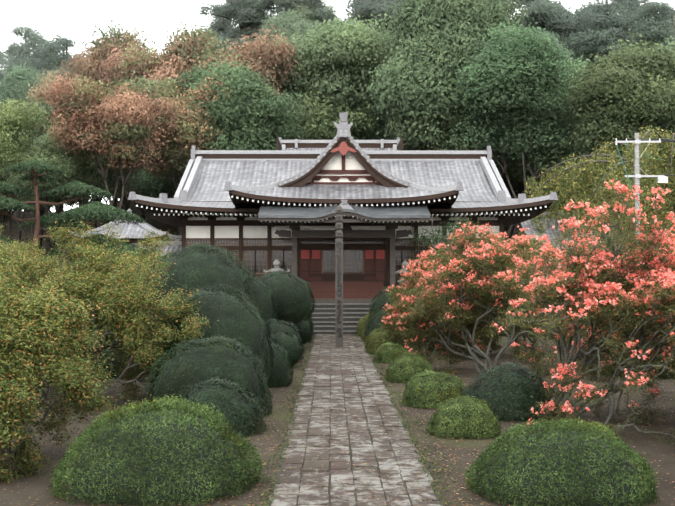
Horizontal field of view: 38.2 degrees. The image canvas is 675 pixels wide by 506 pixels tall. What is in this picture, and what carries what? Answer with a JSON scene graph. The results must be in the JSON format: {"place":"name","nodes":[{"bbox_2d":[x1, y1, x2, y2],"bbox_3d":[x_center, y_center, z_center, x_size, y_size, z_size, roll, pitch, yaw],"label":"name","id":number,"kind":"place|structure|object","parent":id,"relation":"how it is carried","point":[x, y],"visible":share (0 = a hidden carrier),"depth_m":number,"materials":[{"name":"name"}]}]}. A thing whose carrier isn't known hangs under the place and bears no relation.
{"place":"outdoors","nodes":[
{"label":"outdoors","id":0,"kind":"place"},
{"bbox_2d":[0,188,674,505],"bbox_3d":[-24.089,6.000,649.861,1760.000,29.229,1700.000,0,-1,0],"label":"terrain","id":1,"kind":"structure","parent":0,"point":[651,452],"depth_m":16.83,"materials":[{"name":"brown soil"}]},
{"bbox_2d":[0,209,5,233],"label":"broadleaf tree","id":2,"kind":"object","parent":1,"relation":"on","point":[2,220],"depth_m":100.08,"materials":[{"name":"green plant"}]},
{"bbox_2d":[0,193,22,237],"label":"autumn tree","id":3,"kind":"object","parent":1,"relation":"on","point":[9,217],"depth_m":90.87,"materials":[{"name":"brown plant"}]},
{"bbox_2d":[0,24,49,211],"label":"pine tree","id":4,"kind":"object","parent":1,"relation":"on","point":[20,54],"visible":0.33,"depth_m":146.14,"materials":[{"name":"green plant"}]},
{"bbox_2d":[0,93,57,179],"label":"broadleaf tree","id":5,"kind":"object","parent":1,"relation":"on","point":[15,121],"visible":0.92,"depth_m":64.27,"materials":[{"name":"green plant"}]},
{"bbox_2d":[2,50,56,97],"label":"pine tree","id":6,"kind":"object","parent":1,"relation":"on","point":[35,59],"depth_m":134.39,"materials":[{"name":"green plant"}]},
{"bbox_2d":[0,96,60,246],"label":"broadleaf tree","id":7,"kind":"object","parent":1,"relation":"on","point":[46,108],"visible":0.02,"depth_m":82.66,"materials":[{"name":"green plant"}]},
{"bbox_2d":[0,62,62,242],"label":"broadleaf tree","id":8,"kind":"object","parent":1,"relation":"on","point":[17,79],"visible":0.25,"depth_m":108.80,"materials":[{"name":"green plant"}]},
{"bbox_2d":[0,223,77,283],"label":"olive shrub","id":9,"kind":"object","parent":1,"relation":"on","point":[36,248],"depth_m":28.85,"materials":[{"name":"green plant"}]},
{"bbox_2d":[0,240,83,332],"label":"olive shrub","id":10,"kind":"object","parent":1,"relation":"on","point":[17,253],"visible":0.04,"depth_m":23.05,"materials":[{"name":"green plant"}]},
{"bbox_2d":[37,206,50,257],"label":"broadleaf tree","id":11,"kind":"object","parent":1,"relation":"on","point":[41,240],"depth_m":105.77,"materials":[{"name":"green plant"}]},
{"bbox_2d":[30,34,78,212],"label":"pine tree","id":12,"kind":"object","parent":1,"relation":"on","point":[54,47],"visible":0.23,"depth_m":123.91,"materials":[{"name":"green plant"}]},
{"bbox_2d":[18,194,91,255],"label":"broadleaf tree","id":13,"kind":"object","parent":1,"relation":"on","point":[85,201],"visible":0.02,"depth_m":91.84,"materials":[{"name":"green plant"}]},
{"bbox_2d":[25,68,86,280],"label":"autumn tree","id":14,"kind":"object","parent":1,"relation":"on","point":[44,84],"visible":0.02,"depth_m":93.72,"materials":[{"name":"brown plant"}]},
{"bbox_2d":[0,268,125,483],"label":"olive shrub","id":15,"kind":"object","parent":1,"relation":"on","point":[47,324],"visible":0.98,"depth_m":13.81,"materials":[{"name":"green plant"}]},
{"bbox_2d":[0,120,138,262],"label":"broadleaf tree","id":16,"kind":"object","parent":1,"relation":"on","point":[47,152],"visible":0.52,"depth_m":75.53,"materials":[{"name":"green plant"}]},
{"bbox_2d":[11,329,149,429],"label":"shrubs","id":17,"kind":"object","parent":1,"relation":"on","point":[109,361],"depth_m":25.89,"materials":[{"name":"green plant"}]},
{"bbox_2d":[0,158,162,273],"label":"pine tree","id":18,"kind":"object","parent":1,"relation":"on","point":[93,211],"visible":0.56,"depth_m":45.51,"materials":[{"name":"green plant"}]},
{"bbox_2d":[95,196,101,227],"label":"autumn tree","id":19,"kind":"object","parent":1,"relation":"on","point":[99,200],"depth_m":103.94,"materials":[{"name":"brown plant"}]},
{"bbox_2d":[0,219,218,399],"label":"olive shrub","id":20,"kind":"object","parent":1,"relation":"on","point":[127,313],"visible":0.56,"depth_m":20.63,"materials":[{"name":"green plant"}]},
{"bbox_2d":[52,8,168,210],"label":"autumn tree","id":21,"kind":"object","parent":1,"relation":"on","point":[83,65],"visible":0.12,"depth_m":87.66,"materials":[{"name":"brown plant"}]},
{"bbox_2d":[99,185,123,222],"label":"broadleaf tree","id":22,"kind":"object","parent":1,"relation":"on","point":[106,201],"depth_m":97.14,"materials":[{"name":"green plant"}]},
{"bbox_2d":[36,70,189,220],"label":"autumn tree","id":23,"kind":"object","parent":1,"relation":"on","point":[119,129],"visible":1,"depth_m":70.72,"materials":[{"name":"orange plant"}]},
{"bbox_2d":[102,170,154,209],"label":"autumn tree","id":24,"kind":"object","parent":1,"relation":"on","point":[127,193],"visible":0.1,"depth_m":90.79,"materials":[{"name":"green plant"}]},
{"bbox_2d":[98,228,178,349],"bbox_3d":[-7.049,2.740,35.188,4.147,7.224,5.598,0,-1,0],"label":"olive shrub","id":25,"kind":"object","parent":1,"relation":"on","point":[155,250],"depth_m":35.64,"materials":[{"name":"green plant"}]},
{"bbox_2d":[119,161,185,231],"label":"broadleaf tree","id":26,"kind":"object","parent":1,"relation":"on","point":[156,185],"visible":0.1,"depth_m":88.40,"materials":[{"name":"green plant"}]},
{"bbox_2d":[47,389,264,505],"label":"dome shrub","id":27,"kind":"object","parent":1,"relation":"on","point":[163,455],"visible":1,"depth_m":11.94,"materials":[{"name":"green plant"}]},
{"bbox_2d":[95,29,237,240],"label":"autumn tree","id":28,"kind":"object","parent":1,"relation":"on","point":[126,65],"visible":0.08,"depth_m":82.75,"materials":[{"name":"brown plant"}]},
{"bbox_2d":[137,69,241,189],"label":"autumn tree","id":29,"kind":"object","parent":1,"relation":"on","point":[176,158],"visible":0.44,"depth_m":75.01,"materials":[{"name":"green plant"}]},
{"bbox_2d":[139,242,293,438],"bbox_3d":[-3.164,1.703,21.583,4.183,4.345,10.717,0,-1,0],"label":"dome shrub","id":30,"kind":"object","parent":1,"relation":"on","point":[232,365],"visible":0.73,"depth_m":21.10,"materials":[{"name":"green plant"}]},
{"bbox_2d":[197,6,238,40],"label":"pine tree","id":31,"kind":"object","parent":1,"relation":"on","point":[219,23],"visible":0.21,"depth_m":140.90,"materials":[{"name":"green plant"}]},
{"bbox_2d":[149,14,310,100],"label":"autumn tree","id":32,"kind":"object","parent":1,"relation":"on","point":[187,46],"visible":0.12,"depth_m":81.24,"materials":[{"name":"brown plant"}]},
{"bbox_2d":[146,244,315,366],"bbox_3d":[-3.792,1.668,34.453,6.000,3.767,17.636,0,-1,0],"label":"cloud shrub","id":33,"kind":"object","parent":1,"relation":"on","point":[284,302],"visible":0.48,"depth_m":34.80,"materials":[{"name":"green plant"}]},
{"bbox_2d":[197,0,275,52],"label":"pine tree","id":34,"kind":"object","parent":1,"relation":"on","point":[246,14],"visible":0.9,"depth_m":129.72,"materials":[{"name":"green plant"}]},
{"bbox_2d":[170,51,310,155],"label":"broadleaf tree","id":35,"kind":"object","parent":1,"relation":"on","point":[257,115],"visible":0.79,"depth_m":74.36,"materials":[{"name":"green plant"}]},
{"bbox_2d":[263,259,289,275],"bbox_3d":[-2.955,1.462,47.375,1.355,2.355,1.215,0,-1,0],"label":"stone lantern","id":36,"kind":"object","parent":1,"relation":"on","point":[276,264],"visible":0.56,"depth_m":47.23,"materials":[{"name":"grey stone"}]},
{"bbox_2d":[253,8,324,45],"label":"broadleaf tree","id":37,"kind":"object","parent":1,"relation":"on","point":[281,23],"visible":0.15,"depth_m":114.49,"materials":[{"name":"green plant"}]},
{"bbox_2d":[266,1,327,22],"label":"pine tree","id":38,"kind":"object","parent":1,"relation":"on","point":[271,16],"visible":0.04,"depth_m":135.96,"materials":[{"name":"green plant"}]},
{"bbox_2d":[257,0,340,26],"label":"pine tree","id":39,"kind":"object","parent":1,"relation":"on","point":[279,6],"visible":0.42,"depth_m":125.55,"materials":[{"name":"green plant"}]},
{"bbox_2d":[288,0,319,23],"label":"broadleaf tree","id":40,"kind":"object","parent":1,"relation":"on","point":[303,15],"visible":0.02,"depth_m":124.61,"materials":[{"name":"green plant"}]},
{"bbox_2d":[245,13,398,139],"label":"broadleaf tree","id":41,"kind":"object","parent":1,"relation":"on","point":[340,56],"visible":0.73,"depth_m":83.74,"materials":[{"name":"green plant"}]},
{"bbox_2d":[281,79,374,139],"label":"broadleaf tree","id":42,"kind":"object","parent":1,"relation":"on","point":[319,125],"visible":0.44,"depth_m":83.67,"materials":[{"name":"green plant"}]},
{"bbox_2d":[321,1,339,15],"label":"broadleaf tree","id":43,"kind":"object","parent":1,"relation":"on","point":[330,6],"depth_m":147.95,"materials":[{"name":"green plant"}]},
{"bbox_2d":[323,5,342,21],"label":"broadleaf tree","id":44,"kind":"object","parent":1,"relation":"on","point":[337,16],"depth_m":141.28,"materials":[{"name":"green plant"}]},
{"bbox_2d":[0,335,674,505],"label":"fallen leaves","id":45,"kind":"object","parent":1,"relation":"on","point":[412,438],"visible":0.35,"depth_m":15.10,"materials":[{"name":"brown plant"}]},
{"bbox_2d":[335,205,342,347],"bbox_3d":[0.063,1.041,37.050,0.288,5.740,0.293,0,-1,0],"label":"memorial post","id":46,"kind":"object","parent":1,"relation":"on","point":[339,281],"visible":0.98,"depth_m":36.91,"materials":[{"name":"grey wood"}]},
{"bbox_2d":[128,112,557,334],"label":"temple","id":47,"kind":"structure","parent":1,"relation":"on","point":[259,211],"depth_m":50.28,"materials":[{"name":"tile"}]},
{"bbox_2d":[343,0,376,29],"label":"pine tree","id":48,"kind":"object","parent":1,"relation":"on","point":[354,3],"depth_m":129.57,"materials":[{"name":"green plant"}]},
{"bbox_2d":[330,0,405,50],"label":"pine tree","id":49,"kind":"object","parent":1,"relation":"on","point":[373,7],"visible":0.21,"depth_m":116.97,"materials":[{"name":"green plant"}]},
{"bbox_2d":[71,208,674,265],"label":"side buildings","id":50,"kind":"structure","parent":1,"relation":"on","point":[135,231],"depth_m":59.10,"materials":[{"name":"tile"}]},
{"bbox_2d":[356,312,396,353],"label":"shrub","id":51,"kind":"object","parent":1,"relation":"on","point":[377,338],"visible":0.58,"depth_m":34.19,"materials":[{"name":"green plant"}]},
{"bbox_2d":[351,104,413,149],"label":"broadleaf tree","id":52,"kind":"object","parent":1,"relation":"on","point":[380,134],"visible":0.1,"depth_m":89.45,"materials":[{"name":"green plant"}]},
{"bbox_2d":[395,260,408,283],"bbox_3d":[3.295,1.485,47.416,1.325,2.304,1.188,0,-1,0],"label":"stone lantern","id":53,"kind":"object","parent":1,"relation":"on","point":[405,263],"visible":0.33,"depth_m":47.27,"materials":[{"name":"grey stone"}]},
{"bbox_2d":[391,100,444,149],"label":"broadleaf tree","id":54,"kind":"object","parent":1,"relation":"on","point":[422,146],"depth_m":85.34,"materials":[{"name":"green plant"}]},
{"bbox_2d":[402,212,478,253],"bbox_3d":[5.598,0.968,45.472,3.984,5.771,4.817,-1,-2,40],"label":"old tree","id":55,"kind":"object","parent":1,"relation":"on","point":[438,239],"visible":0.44,"depth_m":44.95,"materials":[{"name":"green plant"}]},
{"bbox_2d":[378,247,503,357],"bbox_3d":[3.588,1.964,33.236,4.383,4.359,3.602,0,-1,0],"label":"azalea bush","id":56,"kind":"object","parent":1,"relation":"on","point":[393,327],"depth_m":32.75,"materials":[{"name":"pink plant"}]},
{"bbox_2d":[357,0,536,149],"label":"broadleaf tree","id":57,"kind":"object","parent":1,"relation":"on","point":[416,80],"visible":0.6,"depth_m":74.95,"materials":[{"name":"green plant"}]},
{"bbox_2d":[364,285,559,438],"bbox_3d":[2.817,2.562,28.910,3.447,3.032,25.297,0,-1,0],"label":"domed shrub","id":58,"kind":"object","parent":1,"relation":"on","point":[457,414],"depth_m":18.85,"materials":[{"name":"green plant"}]},
{"bbox_2d":[392,216,586,375],"bbox_3d":[4.035,1.591,27.342,5.181,4.970,4.420,0,-1,0],"label":"azalea bush","id":59,"kind":"object","parent":1,"relation":"on","point":[465,321],"depth_m":26.90,"materials":[{"name":"pink plant"}]},
{"bbox_2d":[427,75,589,239],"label":"broadleaf tree","id":60,"kind":"object","parent":1,"relation":"on","point":[516,166],"visible":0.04,"depth_m":77.54,"materials":[{"name":"green plant"}]},
{"bbox_2d":[427,22,592,198],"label":"broadleaf tree","id":61,"kind":"object","parent":1,"relation":"on","point":[515,84],"visible":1,"depth_m":71.67,"materials":[{"name":"green plant"}]},
{"bbox_2d":[484,0,536,43],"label":"pine tree","id":62,"kind":"object","parent":1,"relation":"on","point":[506,8],"depth_m":98.76,"materials":[{"name":"green plant"}]},
{"bbox_2d":[511,188,519,233],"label":"broadleaf tree","id":63,"kind":"object","parent":1,"relation":"on","point":[512,197],"depth_m":104.05,"materials":[{"name":"green plant"}]},
{"bbox_2d":[455,225,599,357],"bbox_3d":[6.436,1.477,33.391,5.880,4.850,6.060,0,-1,0],"label":"azalea bush","id":64,"kind":"object","parent":1,"relation":"on","point":[524,336],"depth_m":32.91,"materials":[{"name":"pink plant"}]},
{"bbox_2d":[501,168,567,198],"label":"broadleaf tree","id":65,"kind":"object","parent":1,"relation":"on","point":[514,185],"depth_m":94.47,"materials":[{"name":"green plant"}]},
{"bbox_2d":[519,0,568,15],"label":"pine tree","id":66,"kind":"object","parent":1,"relation":"on","point":[557,1],"visible":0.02,"depth_m":152.10,"materials":[{"name":"green plant"}]},
{"bbox_2d":[523,28,572,64],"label":"broadleaf tree","id":67,"kind":"object","parent":1,"relation":"on","point":[557,41],"visible":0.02,"depth_m":115.70,"materials":[{"name":"green plant"}]},
{"bbox_2d":[461,416,660,505],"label":"dome shrub","id":68,"kind":"object","parent":1,"relation":"on","point":[549,466],"visible":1,"depth_m":11.69,"materials":[{"name":"green plant"}]},
{"bbox_2d":[510,0,621,55],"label":"pine tree","id":69,"kind":"object","parent":1,"relation":"on","point":[559,20],"visible":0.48,"depth_m":119.61,"materials":[{"name":"green plant"}]},
{"bbox_2d":[476,308,666,336],"bbox_3d":[13.936,3.204,45.274,23.557,3.248,3.219,0,-1,0],"label":"shrub","id":70,"kind":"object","parent":1,"relation":"on","point":[529,335],"depth_m":44.33,"materials":[{"name":"green plant"}]},
{"bbox_2d":[556,53,601,198],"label":"broadleaf tree","id":71,"kind":"object","parent":1,"relation":"on","point":[583,67],"visible":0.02,"depth_m":81.55,"materials":[{"name":"green plant"}]},
{"bbox_2d":[485,179,674,446],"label":"azalea bush","id":72,"kind":"object","parent":1,"relation":"on","point":[626,317],"depth_m":17.09,"materials":[{"name":"pink plant"}]},
{"bbox_2d":[557,29,619,71],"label":"pine tree","id":73,"kind":"object","parent":1,"relation":"on","point":[593,47],"visible":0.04,"depth_m":94.31,"materials":[{"name":"green plant"}]},
{"bbox_2d":[523,125,674,257],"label":"weeping tree","id":74,"kind":"object","parent":1,"relation":"on","point":[607,167],"visible":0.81,"depth_m":58.15,"materials":[{"name":"green plant"}]},
{"bbox_2d":[597,226,618,293],"bbox_3d":[13.513,0.600,49.026,2.123,4.191,2.105,0,-1,0],"label":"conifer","id":75,"kind":"object","parent":1,"relation":"on","point":[611,249],"visible":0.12,"depth_m":48.88,"materials":[{"name":"green plant"}]},
{"bbox_2d":[547,29,674,161],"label":"broadleaf tree","id":76,"kind":"object","parent":1,"relation":"on","point":[624,95],"visible":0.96,"depth_m":66.35,"materials":[{"name":"green plant"}]},
{"bbox_2d":[567,0,656,49],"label":"pine tree","id":77,"kind":"object","parent":1,"relation":"on","point":[616,25],"visible":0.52,"depth_m":123.81,"materials":[{"name":"green plant"}]},
{"bbox_2d":[588,36,674,160],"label":"broadleaf tree","id":78,"kind":"object","parent":1,"relation":"on","point":[671,44],"depth_m":85.22,"materials":[{"name":"green plant"}]},
{"bbox_2d":[596,212,674,354],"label":"azalea bush","id":79,"kind":"object","parent":1,"relation":"on","point":[651,260],"depth_m":30.24,"materials":[{"name":"pink plant"}]},
{"bbox_2d":[601,338,674,379],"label":"shrubs","id":80,"kind":"object","parent":1,"relation":"on","point":[666,375],"visible":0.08,"depth_m":25.90,"materials":[{"name":"green plant"}]},
{"bbox_2d":[604,0,674,64],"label":"pine tree","id":81,"kind":"object","parent":1,"relation":"on","point":[653,30],"visible":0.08,"depth_m":97.99,"materials":[{"name":"green plant"}]},
{"bbox_2d":[615,133,674,241],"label":"utility pole","id":82,"kind":"object","parent":1,"relation":"on","point":[661,178],"visible":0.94,"depth_m":48.05,"materials":[{"name":"concrete"}]},
{"bbox_2d":[640,0,674,32],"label":"pine tree","id":83,"kind":"object","parent":1,"relation":"on","point":[672,19],"visible":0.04,"depth_m":133.28,"materials":[{"name":"green plant"}]},
{"bbox_2d":[648,246,674,370],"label":"azalea bush","id":84,"kind":"object","parent":1,"relation":"on","point":[665,331],"depth_m":19.53,"materials":[{"name":"pink plant"}]},
{"bbox_2d":[661,331,674,405],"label":"azalea bush","id":85,"kind":"object","parent":1,"relation":"on","point":[674,368],"depth_m":15.80,"materials":[{"name":"pink plant"}]},
{"bbox_2d":[667,23,674,47],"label":"pine tree","id":86,"kind":"object","parent":1,"relation":"on","point":[672,31],"visible":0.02,"depth_m":118.67,"materials":[{"name":"green plant"}]},
{"bbox_2d":[0,0,674,211],"label":"sky","id":87,"kind":"structure","parent":0,"point":[71,18],"materials":[{"name":"white"}]},
{"bbox_2d":[267,334,444,505],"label":"stone path","id":88,"kind":"structure","parent":0,"point":[406,470],"depth_m":15.68,"materials":[{"name":"grey stone"}]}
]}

